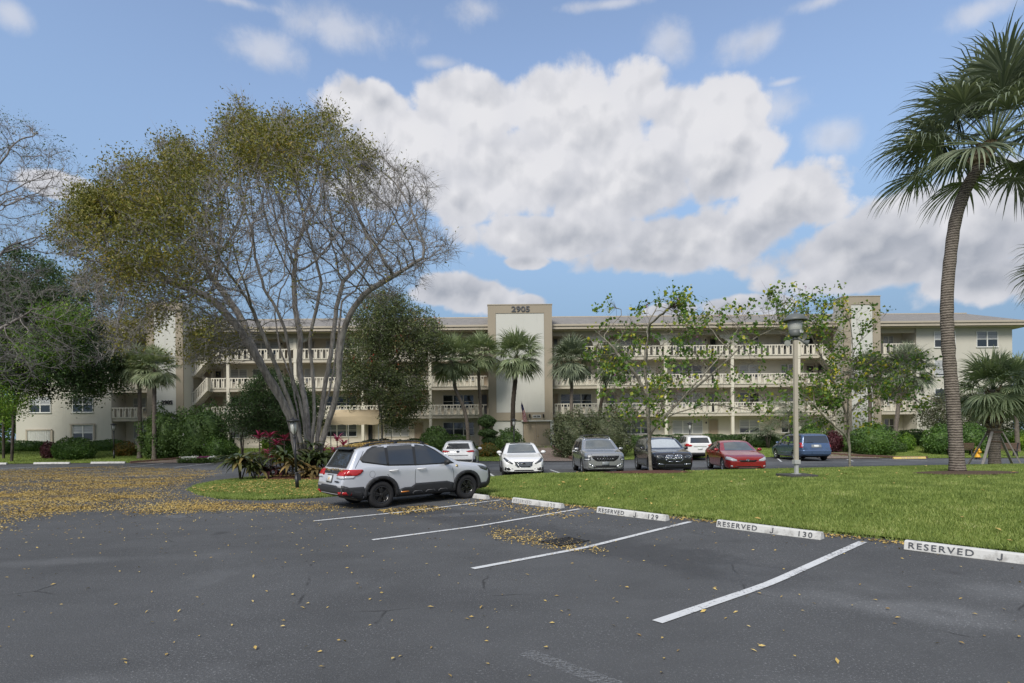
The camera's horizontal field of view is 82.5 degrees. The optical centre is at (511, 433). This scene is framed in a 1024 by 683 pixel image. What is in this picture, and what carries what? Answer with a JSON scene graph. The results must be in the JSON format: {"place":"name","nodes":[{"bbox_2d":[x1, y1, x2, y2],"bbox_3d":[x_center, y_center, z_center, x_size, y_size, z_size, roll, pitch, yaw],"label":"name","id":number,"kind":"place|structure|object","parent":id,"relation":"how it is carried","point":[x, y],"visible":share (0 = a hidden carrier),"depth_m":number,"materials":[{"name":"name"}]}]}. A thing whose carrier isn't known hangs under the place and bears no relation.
{"place":"outdoors","nodes":[
{"label":"outdoors","id":0,"kind":"place"},
{"bbox_2d":[0,439,1023,682],"bbox_3d":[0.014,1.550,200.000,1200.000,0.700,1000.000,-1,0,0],"label":"parking lot","id":1,"kind":"structure","parent":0,"point":[69,626],"depth_m":6.65,"materials":[{"name":"grey asphalt"}]},
{"bbox_2d":[0,105,109,402],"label":"bare tree","id":2,"kind":"object","parent":1,"relation":"on","point":[13,319],"visible":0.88,"depth_m":29.48,"materials":[{"name":"grey plant"}]},
{"bbox_2d":[0,466,352,530],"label":"leaf litter","id":3,"kind":"object","parent":1,"relation":"on","point":[216,506],"visible":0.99,"depth_m":18.93,"materials":[{"name":"brown plant"}]},
{"bbox_2d":[318,440,489,507],"bbox_3d":[-2.939,1.055,16.562,4.686,1.735,2.246,-1,1,-39],"label":"silver crossover","id":4,"kind":"object","parent":1,"relation":"on","point":[381,475],"visible":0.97,"depth_m":15.47,"materials":[{"name":"paint"}]},
{"bbox_2d":[329,450,351,465],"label":"rear window","id":5,"kind":"structure","parent":4,"relation":"in","point":[341,458],"depth_m":15.27,"materials":[{"name":"grey glass"}]},
{"bbox_2d":[362,446,386,463],"bbox_3d":[-3.571,0.583,15.055,0.680,0.471,0.199,-1,1,-39],"label":"side window","id":6,"kind":"structure","parent":4,"relation":"in","point":[377,454],"depth_m":15.10,"materials":[{"name":"grey glass"}]},
{"bbox_2d":[387,445,413,464],"bbox_3d":[-2.971,0.576,15.553,0.780,0.526,0.222,-1,1,-39],"label":"side window","id":7,"kind":"structure","parent":4,"relation":"in","point":[397,454],"depth_m":15.54,"materials":[{"name":"grey glass"}]},
{"bbox_2d":[414,444,450,463],"bbox_3d":[-2.205,0.560,16.180,1.140,0.531,0.231,-1,1,-39],"label":"side window","id":8,"kind":"structure","parent":4,"relation":"in","point":[424,455],"depth_m":16.05,"materials":[{"name":"grey glass"}]},
{"bbox_2d":[372,509,577,539],"bbox_3d":[-0.451,1.851,12.162,5.300,0.088,0.110,-1,0,-39],"label":"parking line","id":9,"kind":"object","parent":1,"relation":"on","point":[470,526],"visible":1,"depth_m":11.82,"materials":[{"name":"paint"}]},
{"bbox_2d":[377,499,593,517],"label":"fallen leaves","id":10,"kind":"object","parent":1,"relation":"on","point":[414,511],"visible":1,"depth_m":14.51,"materials":[{"name":"yellow plant"}]},
{"bbox_2d":[0,495,1020,682],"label":"fallen leaves","id":11,"kind":"object","parent":1,"relation":"on","point":[393,548],"visible":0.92,"depth_m":10.51,"materials":[{"name":"yellow plant"}]},
{"bbox_2d":[497,442,545,474],"bbox_3d":[0.382,1.154,27.408,2.234,1.465,4.877,-1,0,-3],"label":"white sedan","id":12,"kind":"object","parent":1,"relation":"on","point":[519,457],"visible":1,"depth_m":25.51,"materials":[{"name":"paint"}]},
{"bbox_2d":[512,497,564,508],"bbox_3d":[0.633,1.767,14.820,0.169,0.135,1.860,-1,0,-39],"label":"wheel stop","id":13,"kind":"object","parent":1,"relation":"on","point":[537,502],"visible":0.99,"depth_m":14.72,"materials":[{"name":"white concrete"}]},
{"bbox_2d":[488,528,606,553],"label":"leaf litter","id":14,"kind":"object","parent":1,"relation":"on","point":[539,539],"visible":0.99,"depth_m":10.33,"materials":[{"name":"brown plant"}]},
{"bbox_2d":[541,536,589,545],"bbox_3d":[0.924,1.871,10.128,0.690,0.022,0.500,-1,0,-39],"label":"drain grate","id":15,"kind":"object","parent":1,"relation":"on","point":[567,540],"visible":0.99,"depth_m":10.10,"materials":[{"name":"black metal"}]},
{"bbox_2d":[472,521,689,568],"bbox_3d":[1.478,1.816,9.839,5.230,0.123,0.110,-1,0,-39],"label":"parking line","id":16,"kind":"object","parent":1,"relation":"on","point":[509,561],"visible":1,"depth_m":9.52,"materials":[{"name":"paint"}]},
{"bbox_2d":[572,435,624,472],"bbox_3d":[4.053,0.960,28.071,2.308,1.787,4.816,-1,0,-2],"label":"silver suv","id":17,"kind":"object","parent":1,"relation":"on","point":[598,453],"visible":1,"depth_m":26.34,"materials":[{"name":"grey paint"}]},
{"bbox_2d":[596,506,669,520],"bbox_3d":[2.542,1.716,12.466,0.170,0.135,1.860,-1,0,-39],"label":"wheel stop","id":18,"kind":"object","parent":1,"relation":"on","point":[634,514],"visible":1,"depth_m":12.35,"materials":[{"name":"white concrete"}]},
{"bbox_2d":[634,436,692,470],"bbox_3d":[7.234,0.973,28.352,2.299,1.704,4.736,-1,0,0],"label":"black suv","id":19,"kind":"object","parent":1,"relation":"on","point":[668,452],"visible":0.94,"depth_m":26.98,"materials":[{"name":"paint"}]},
{"bbox_2d":[678,435,711,456],"bbox_3d":[12.475,0.938,40.511,2.249,1.678,4.686,-1,0,4],"label":"white suv","id":20,"kind":"object","parent":1,"relation":"on","point":[697,445],"visible":0.63,"depth_m":38.29,"materials":[{"name":"paint"}]},
{"bbox_2d":[490,496,903,548],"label":"fallen leaves","id":21,"kind":"object","parent":1,"relation":"on","point":[845,536],"visible":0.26,"depth_m":11.17,"materials":[{"name":"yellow plant"}]},
{"bbox_2d":[705,440,765,469],"bbox_3d":[10.764,1.063,28.383,2.203,1.459,4.847,-1,0,6],"label":"red sedan","id":22,"kind":"object","parent":1,"relation":"on","point":[731,454],"visible":0.97,"depth_m":27.07,"materials":[{"name":"paint"}]},
{"bbox_2d":[654,541,865,622],"bbox_3d":[3.454,1.781,7.451,5.170,0.159,0.125,-1,0,-39],"label":"parking line","id":23,"kind":"object","parent":1,"relation":"on","point":[681,613],"visible":1,"depth_m":7.05,"materials":[{"name":"paint"}]},
{"bbox_2d":[716,519,823,539],"bbox_3d":[4.426,1.666,10.145,0.169,0.135,1.860,-1,0,-39],"label":"wheel stop","id":24,"kind":"object","parent":1,"relation":"on","point":[775,530],"visible":1,"depth_m":10.03,"materials":[{"name":"white concrete"}]},
{"bbox_2d":[772,433,831,459],"bbox_3d":[18.932,0.855,38.445,2.358,1.729,5.004,-1,0,3],"label":"blue minivan","id":25,"kind":"object","parent":1,"relation":"on","point":[814,445],"visible":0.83,"depth_m":36.22,"materials":[{"name":"paint"}]},
{"bbox_2d":[904,540,1023,563],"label":"wheel stop","id":26,"kind":"object","parent":1,"relation":"on","point":[970,552],"visible":1,"depth_m":7.92,"materials":[{"name":"white concrete"}]},
{"bbox_2d":[0,459,1023,477],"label":"road","id":27,"kind":"structure","parent":0,"point":[221,471],"depth_m":33.02,"materials":[{"name":"grey asphalt"}]},
{"bbox_2d":[442,440,481,462],"bbox_3d":[-2.802,1.141,32.277,2.211,1.549,4.186,-1,0,0],"label":"white crossover","id":28,"kind":"object","parent":27,"relation":"on","point":[463,450],"visible":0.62,"depth_m":30.39,"materials":[{"name":"paint"}]},
{"bbox_2d":[0,445,1023,463],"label":"lawn","id":29,"kind":"structure","parent":0,"point":[493,457],"depth_m":43.49,"materials":[{"name":"plant"}]},
{"bbox_2d":[0,391,15,442],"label":"distant tree","id":30,"kind":"object","parent":29,"relation":"on","point":[8,435],"visible":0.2,"depth_m":65.87,"materials":[{"name":"green plant"}]},
{"bbox_2d":[14,440,46,451],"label":"hedge","id":31,"kind":"object","parent":29,"relation":"on","point":[24,445],"visible":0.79,"depth_m":51.12,"materials":[{"name":"green plant"}]},
{"bbox_2d":[0,262,71,457],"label":"evergreen tree","id":32,"kind":"object","parent":29,"relation":"on","point":[3,441],"visible":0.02,"depth_m":45.43,"materials":[{"name":"green plant"}]},
{"bbox_2d":[39,440,55,457],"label":"red shrub","id":33,"kind":"object","parent":29,"relation":"on","point":[45,452],"visible":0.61,"depth_m":45.11,"materials":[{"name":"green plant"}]},
{"bbox_2d":[0,291,103,429],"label":"evergreen tree","id":34,"kind":"object","parent":29,"relation":"on","point":[5,404],"visible":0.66,"depth_m":40.03,"materials":[{"name":"green plant"}]},
{"bbox_2d":[0,233,143,460],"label":"evergreen tree","id":35,"kind":"object","parent":29,"relation":"on","point":[100,382],"visible":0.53,"depth_m":41.97,"materials":[{"name":"green plant"}]},
{"bbox_2d":[49,436,99,459],"bbox_3d":[-33.324,1.098,44.544,3.134,1.888,3.198,-1,0,0],"label":"round shrub","id":36,"kind":"object","parent":29,"relation":"on","point":[76,448],"visible":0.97,"depth_m":43.73,"materials":[{"name":"green plant"}]},
{"bbox_2d":[93,439,123,450],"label":"hedge","id":37,"kind":"object","parent":29,"relation":"on","point":[105,445],"visible":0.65,"depth_m":51.12,"materials":[{"name":"green plant"}]},
{"bbox_2d":[112,440,136,455],"bbox_3d":[-31.123,1.210,47.012,1.917,1.341,1.823,-1,0,0],"label":"croton","id":38,"kind":"object","parent":29,"relation":"on","point":[124,448],"visible":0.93,"depth_m":46.55,"materials":[{"name":"orange plant"}]},
{"bbox_2d":[110,341,162,458],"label":"cabbage palm","id":39,"kind":"object","parent":29,"relation":"on","point":[131,373],"visible":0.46,"depth_m":44.00,"materials":[{"name":"green plant"}]},
{"bbox_2d":[125,343,183,458],"bbox_3d":[-26.472,-2.394,43.453,4.048,8.820,3.710,-1,0,0],"label":"cabbage palm","id":40,"kind":"object","parent":29,"relation":"on","point":[153,378],"visible":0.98,"depth_m":43.18,"materials":[{"name":"green plant"}]},
{"bbox_2d":[134,401,185,458],"bbox_3d":[-26.480,-0.317,44.968,4.413,4.579,4.390,-1,0,0],"label":"viburnum shrub","id":41,"kind":"object","parent":29,"relation":"on","point":[167,424],"visible":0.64,"depth_m":43.85,"materials":[{"name":"green plant"}]},
{"bbox_2d":[169,398,229,457],"bbox_3d":[-23.154,-0.307,43.368,4.000,4.627,4.496,-1,0,-26],"label":"viburnum shrub","id":42,"kind":"object","parent":29,"relation":"on","point":[197,429],"visible":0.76,"depth_m":42.47,"materials":[{"name":"green plant"}]},
{"bbox_2d":[199,433,239,459],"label":"viburnum shrub","id":43,"kind":"object","parent":29,"relation":"on","point":[222,445],"visible":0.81,"depth_m":42.12,"materials":[{"name":"green plant"}]},
{"bbox_2d":[215,361,332,454],"bbox_3d":[-17.262,-1.633,42.561,7.953,7.194,7.646,-1,0,0],"label":"bottlebrush tree","id":44,"kind":"object","parent":29,"relation":"on","point":[271,417],"visible":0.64,"depth_m":40.99,"materials":[{"name":"green plant"}]},
{"bbox_2d":[330,410,391,451],"bbox_3d":[-12.234,-0.121,47.865,3.825,3.751,5.270,-1,0,0],"label":"awning","id":45,"kind":"object","parent":29,"relation":"on","point":[352,417],"visible":0.87,"depth_m":45.28,"materials":[{"name":"fabric"}]},
{"bbox_2d":[326,279,451,439],"bbox_3d":[-9.645,-5.212,46.024,9.750,13.880,7.078,-1,0,0],"label":"bottlebrush tree","id":46,"kind":"object","parent":29,"relation":"on","point":[394,380],"visible":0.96,"depth_m":44.79,"materials":[{"name":"green plant"}]},
{"bbox_2d":[419,425,450,451],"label":"round shrub","id":47,"kind":"object","parent":29,"relation":"on","point":[436,438],"visible":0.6,"depth_m":45.26,"materials":[{"name":"green plant"}]},
{"bbox_2d":[426,332,478,439],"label":"cabbage palm","id":48,"kind":"object","parent":29,"relation":"on","point":[454,372],"visible":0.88,"depth_m":48.56,"materials":[{"name":"green plant"}]},
{"bbox_2d":[461,328,499,445],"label":"cabbage palm","id":49,"kind":"object","parent":29,"relation":"on","point":[478,340],"visible":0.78,"depth_m":50.48,"materials":[{"name":"green plant"}]},
{"bbox_2d":[477,414,498,444],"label":"juniper","id":50,"kind":"object","parent":29,"relation":"on","point":[486,422],"visible":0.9,"depth_m":45.59,"materials":[{"name":"green plant"}]},
{"bbox_2d":[477,442,499,456],"bbox_3d":[-1.758,1.225,43.501,1.811,1.132,1.782,-1,0,0],"label":"croton","id":51,"kind":"object","parent":29,"relation":"on","point":[487,450],"visible":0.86,"depth_m":43.04,"materials":[{"name":"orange plant"}]},
{"bbox_2d":[495,426,525,450],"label":"viburnum shrub","id":52,"kind":"object","parent":29,"relation":"on","point":[504,438],"visible":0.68,"depth_m":44.97,"materials":[{"name":"green plant"}]},
{"bbox_2d":[487,324,545,431],"bbox_3d":[0.369,-3.506,46.480,4.899,10.266,4.979,-1,0,0],"label":"cabbage palm","id":53,"kind":"object","parent":29,"relation":"on","point":[511,341],"visible":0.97,"depth_m":46.00,"materials":[{"name":"green plant"}]},
{"bbox_2d":[16,295,1023,448],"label":"apartment building","id":54,"kind":"structure","parent":29,"relation":"on","point":[543,399],"depth_m":54.95,"materials":[{"name":"beige paint"}]},
{"bbox_2d":[29,397,50,412],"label":"window","id":55,"kind":"structure","parent":54,"relation":"in","point":[45,406],"depth_m":54.88,"materials":[{"name":"white glass"}]},
{"bbox_2d":[72,425,92,440],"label":"window","id":56,"kind":"structure","parent":54,"relation":"in","point":[77,430],"depth_m":54.88,"materials":[{"name":"grey glass"}]},
{"bbox_2d":[327,424,356,436],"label":"window","id":57,"kind":"structure","parent":54,"relation":"in","point":[337,430],"depth_m":56.87,"materials":[{"name":"grey glass"}]},
{"bbox_2d":[384,423,408,436],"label":"window","id":58,"kind":"structure","parent":54,"relation":"in","point":[403,433],"depth_m":56.87,"materials":[{"name":"white glass"}]},
{"bbox_2d":[442,395,473,408],"bbox_3d":[-5.223,-3.073,56.849,3.117,1.350,0.098,-1,0,0],"label":"window","id":59,"kind":"structure","parent":54,"relation":"in","point":[447,399],"depth_m":56.87,"materials":[{"name":"clear glass"}]},
{"bbox_2d":[443,422,474,435],"bbox_3d":[-5.199,-0.403,56.849,3.117,1.350,0.098,-1,0,0],"label":"window","id":60,"kind":"structure","parent":54,"relation":"in","point":[450,427],"depth_m":56.87,"materials":[{"name":"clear glass"}]},
{"bbox_2d":[523,422,536,445],"bbox_3d":[1.647,0.100,53.407,1.208,2.330,0.085,-1,0,0],"label":"door","id":61,"kind":"structure","parent":54,"relation":"in","point":[529,428],"depth_m":53.38,"materials":[{"name":"paint"}]},
{"bbox_2d":[537,421,549,445],"bbox_3d":[2.875,0.089,53.361,1.208,2.330,0.177,-1,0,0],"label":"door","id":62,"kind":"structure","parent":54,"relation":"in","point":[541,426],"depth_m":53.38,"materials":[{"name":"paint"}]},
{"bbox_2d":[560,394,591,407],"bbox_3d":[6.239,-3.176,56.849,3.117,1.350,0.098,-1,0,0],"label":"window","id":63,"kind":"structure","parent":54,"relation":"in","point":[564,398],"depth_m":56.87,"materials":[{"name":"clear glass"}]},
{"bbox_2d":[672,365,701,378],"bbox_3d":[17.058,-5.964,56.849,3.035,1.350,0.098,-1,0,0],"label":"window","id":64,"kind":"structure","parent":54,"relation":"in","point":[692,371],"depth_m":56.87,"materials":[{"name":"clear glass"}]},
{"bbox_2d":[672,420,702,433],"bbox_3d":[17.106,-0.604,56.849,3.035,1.350,0.098,-1,0,0],"label":"window","id":65,"kind":"structure","parent":54,"relation":"in","point":[678,426],"depth_m":56.87,"materials":[{"name":"white glass"}]},
{"bbox_2d":[739,420,759,433],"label":"window","id":66,"kind":"structure","parent":54,"relation":"in","point":[744,425],"depth_m":56.87,"materials":[{"name":"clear glass"}]},
{"bbox_2d":[976,331,997,346],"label":"window","id":67,"kind":"structure","parent":54,"relation":"in","point":[983,338],"depth_m":54.88,"materials":[{"name":"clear glass"}]},
{"bbox_2d":[537,446,571,460],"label":"walkway","id":68,"kind":"structure","parent":29,"relation":"on","point":[547,455],"depth_m":43.12,"materials":[{"name":"concrete"}]},
{"bbox_2d":[543,404,598,457],"bbox_3d":[4.251,-0.179,42.395,3.354,3.993,3.802,-1,0,-29],"label":"bougainvillea","id":69,"kind":"object","parent":29,"relation":"on","point":[569,432],"visible":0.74,"depth_m":41.80,"materials":[{"name":"green plant"}]},
{"bbox_2d":[546,331,596,411],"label":"cabbage palm","id":70,"kind":"object","parent":29,"relation":"on","point":[570,349],"visible":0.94,"depth_m":48.16,"materials":[{"name":"green plant"}]},
{"bbox_2d":[585,405,636,455],"bbox_3d":[6.925,-0.230,42.881,4.125,3.934,4.401,-1,0,-26],"label":"bougainvillea","id":71,"kind":"object","parent":29,"relation":"on","point":[612,427],"visible":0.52,"depth_m":42.08,"materials":[{"name":"green plant"}]},
{"bbox_2d":[589,339,632,416],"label":"cabbage palm","id":72,"kind":"object","parent":29,"relation":"on","point":[607,380],"visible":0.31,"depth_m":49.61,"materials":[{"name":"green plant"}]},
{"bbox_2d":[661,433,746,442],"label":"hedge","id":73,"kind":"object","parent":29,"relation":"on","point":[715,437],"visible":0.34,"depth_m":49.12,"materials":[{"name":"green plant"}]},
{"bbox_2d":[743,433,789,447],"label":"hedge","id":74,"kind":"object","parent":29,"relation":"on","point":[759,441],"visible":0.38,"depth_m":48.62,"materials":[{"name":"green plant"}]},
{"bbox_2d":[826,430,843,451],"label":"red shrub","id":75,"kind":"object","parent":29,"relation":"on","point":[834,439],"visible":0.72,"depth_m":44.14,"materials":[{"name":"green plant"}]},
{"bbox_2d":[843,349,885,424],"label":"cabbage palm","id":76,"kind":"object","parent":29,"relation":"on","point":[854,376],"visible":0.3,"depth_m":47.27,"materials":[{"name":"green plant"}]},
{"bbox_2d":[847,422,900,454],"bbox_3d":[26.346,0.373,42.480,3.503,2.476,3.351,-1,0,0],"label":"round shrub","id":77,"kind":"object","parent":29,"relation":"on","point":[882,441],"visible":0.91,"depth_m":41.62,"materials":[{"name":"green plant"}]},
{"bbox_2d":[899,432,916,450],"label":"shrub","id":78,"kind":"object","parent":29,"relation":"on","point":[908,440],"visible":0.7,"depth_m":45.17,"materials":[{"name":"green plant"}]},
{"bbox_2d":[877,341,939,442],"bbox_3d":[30.010,-2.858,44.146,4.432,8.702,4.319,-1,0,0],"label":"cabbage palm","id":79,"kind":"object","parent":29,"relation":"on","point":[904,348],"visible":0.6,"depth_m":43.76,"materials":[{"name":"green plant"}]},
{"bbox_2d":[919,423,947,453],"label":"round shrub","id":80,"kind":"object","parent":29,"relation":"on","point":[935,440],"visible":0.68,"depth_m":42.10,"materials":[{"name":"green plant"}]},
{"bbox_2d":[910,383,1023,436],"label":"tree","id":81,"kind":"object","parent":29,"relation":"on","point":[940,403],"visible":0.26,"depth_m":46.27,"materials":[{"name":"green plant"}]},
{"bbox_2d":[962,421,987,452],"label":"round shrub","id":82,"kind":"object","parent":29,"relation":"on","point":[974,434],"visible":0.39,"depth_m":42.26,"materials":[{"name":"green plant"}]},
{"bbox_2d":[979,350,1023,451],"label":"cabbage palm","id":83,"kind":"object","parent":29,"relation":"on","point":[1016,434],"visible":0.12,"depth_m":43.37,"materials":[{"name":"green plant"}]},
{"bbox_2d":[0,0,1023,438],"label":"sky","id":84,"kind":"structure","parent":0,"point":[583,151],"materials":[{"name":"blue"}]},
{"bbox_2d":[189,463,1023,550],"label":"island lawn","id":85,"kind":"structure","parent":0,"point":[869,510],"depth_m":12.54,"materials":[{"name":"plant"}]},
{"bbox_2d":[208,451,267,478],"bbox_3d":[-11.424,1.352,24.454,2.324,1.126,2.360,-1,0,0],"label":"strap plant","id":86,"kind":"object","parent":85,"relation":"on","point":[238,460],"visible":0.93,"depth_m":24.21,"materials":[{"name":"green plant"}]},
{"bbox_2d":[189,478,320,495],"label":"fallen leaves","id":87,"kind":"object","parent":85,"relation":"on","point":[265,485],"visible":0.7,"depth_m":20.54,"materials":[{"name":"plant"}]},
{"bbox_2d":[239,461,273,478],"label":"strap plant","id":88,"kind":"object","parent":85,"relation":"on","point":[251,469],"visible":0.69,"depth_m":24.38,"materials":[{"name":"green plant"}]},
{"bbox_2d":[261,473,319,478],"bbox_3d":[-7.334,1.805,25.550,6.900,0.186,4.900,-1,0,0],"label":"planting bed","id":89,"kind":"object","parent":85,"relation":"on","point":[290,477],"visible":0.06,"depth_m":24.10,"materials":[{"name":"brown soil"}]},
{"bbox_2d":[27,83,472,472],"bbox_3d":[-12.854,-7.729,26.525,22.571,19.249,16.239,-1,0,0],"label":"tree","id":90,"kind":"object","parent":89,"relation":"on","point":[184,169],"visible":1,"depth_m":23.21,"materials":[{"name":"green plant"}]},
{"bbox_2d":[252,445,305,476],"bbox_3d":[-9.682,1.186,24.314,2.348,1.343,2.027,-1,0,0],"label":"strap plant","id":91,"kind":"object","parent":89,"relation":"on","point":[282,453],"visible":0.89,"depth_m":24.21,"materials":[{"name":"green plant"}]},
{"bbox_2d":[271,453,311,476],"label":"strap plant","id":92,"kind":"object","parent":89,"relation":"on","point":[291,463],"visible":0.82,"depth_m":23.99,"materials":[{"name":"green plant"}]},
{"bbox_2d":[284,450,329,469],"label":"strap plant","id":93,"kind":"object","parent":89,"relation":"on","point":[314,456],"visible":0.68,"depth_m":24.54,"materials":[{"name":"green plant"}]},
{"bbox_2d":[286,417,300,488],"bbox_3d":[-7.356,0.679,19.800,0.450,2.473,0.450,-4,0,0],"label":"post lamp","id":94,"kind":"object","parent":85,"relation":"on","point":[292,421],"visible":0.97,"depth_m":19.76,"materials":[{"name":"black metal"}]},
{"bbox_2d":[186,476,1023,552],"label":"grass fringe","id":95,"kind":"object","parent":85,"relation":"on","point":[505,496],"depth_m":12.50,"materials":[{"name":"green plant"}]},
{"bbox_2d":[602,470,687,473],"bbox_3d":[4.630,1.378,20.499,3.231,0.167,2.658,-1,0,0],"label":"mulch bed","id":96,"kind":"object","parent":85,"relation":"on","point":[654,471],"visible":0.97,"depth_m":19.92,"materials":[{"name":"brown soil"}]},
{"bbox_2d":[581,280,828,469],"bbox_3d":[6.915,-2.169,21.393,8.940,7.220,5.562,-1,0,0],"label":"orchid tree","id":97,"kind":"object","parent":85,"relation":"on","point":[618,358],"visible":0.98,"depth_m":21.13,"materials":[{"name":"green plant"}]},
{"bbox_2d":[776,311,817,477],"bbox_3d":[8.282,-1.101,16.997,0.878,4.908,0.848,-1,0,-6],"label":"tall lamp post","id":98,"kind":"object","parent":85,"relation":"on","point":[794,321],"visible":0.98,"depth_m":16.95,"materials":[{"name":"pale concrete"},{"name":"painted metal"},{"name":"glass"}]},
{"bbox_2d":[757,280,943,466],"bbox_3d":[13.949,-2.473,24.287,7.916,7.993,4.744,-1,0,0],"label":"orchid tree","id":99,"kind":"object","parent":85,"relation":"on","point":[825,397],"visible":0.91,"depth_m":24.07,"materials":[{"name":"green plant"}]},
{"bbox_2d":[914,471,1017,474],"bbox_3d":[13.502,1.142,17.154,3.113,0.063,1.711,-1,0,0],"label":"mulch bed","id":100,"kind":"object","parent":85,"relation":"on","point":[967,472],"visible":0.95,"depth_m":16.87,"materials":[{"name":"brown soil"}]},
{"bbox_2d":[864,2,1023,470],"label":"tall palm","id":101,"kind":"object","parent":100,"relation":"on","point":[993,83],"visible":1,"depth_m":17.40,"materials":[{"name":"green plant"}]},
{"bbox_2d":[942,345,1023,463],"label":"staked palm","id":102,"kind":"object","parent":85,"relation":"on","point":[992,405],"visible":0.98,"depth_m":25.42,"materials":[{"name":"green plant"}]},
{"bbox_2d":[1004,244,1023,309],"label":"tall palm","id":103,"kind":"object","parent":85,"relation":"on","point":[1018,273],"visible":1,"depth_m":22.57,"materials":[{"name":"green plant"}]},
{"bbox_2d":[744,418,788,447],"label":"tree","id":104,"kind":"object","parent":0,"point":[767,432],"visible":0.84,"depth_m":48.07,"materials":[{"name":"green plant"}]},
{"bbox_2d":[766,395,814,433],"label":"tree","id":105,"kind":"object","parent":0,"point":[786,408],"visible":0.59,"depth_m":47.36,"materials":[{"name":"green plant"}]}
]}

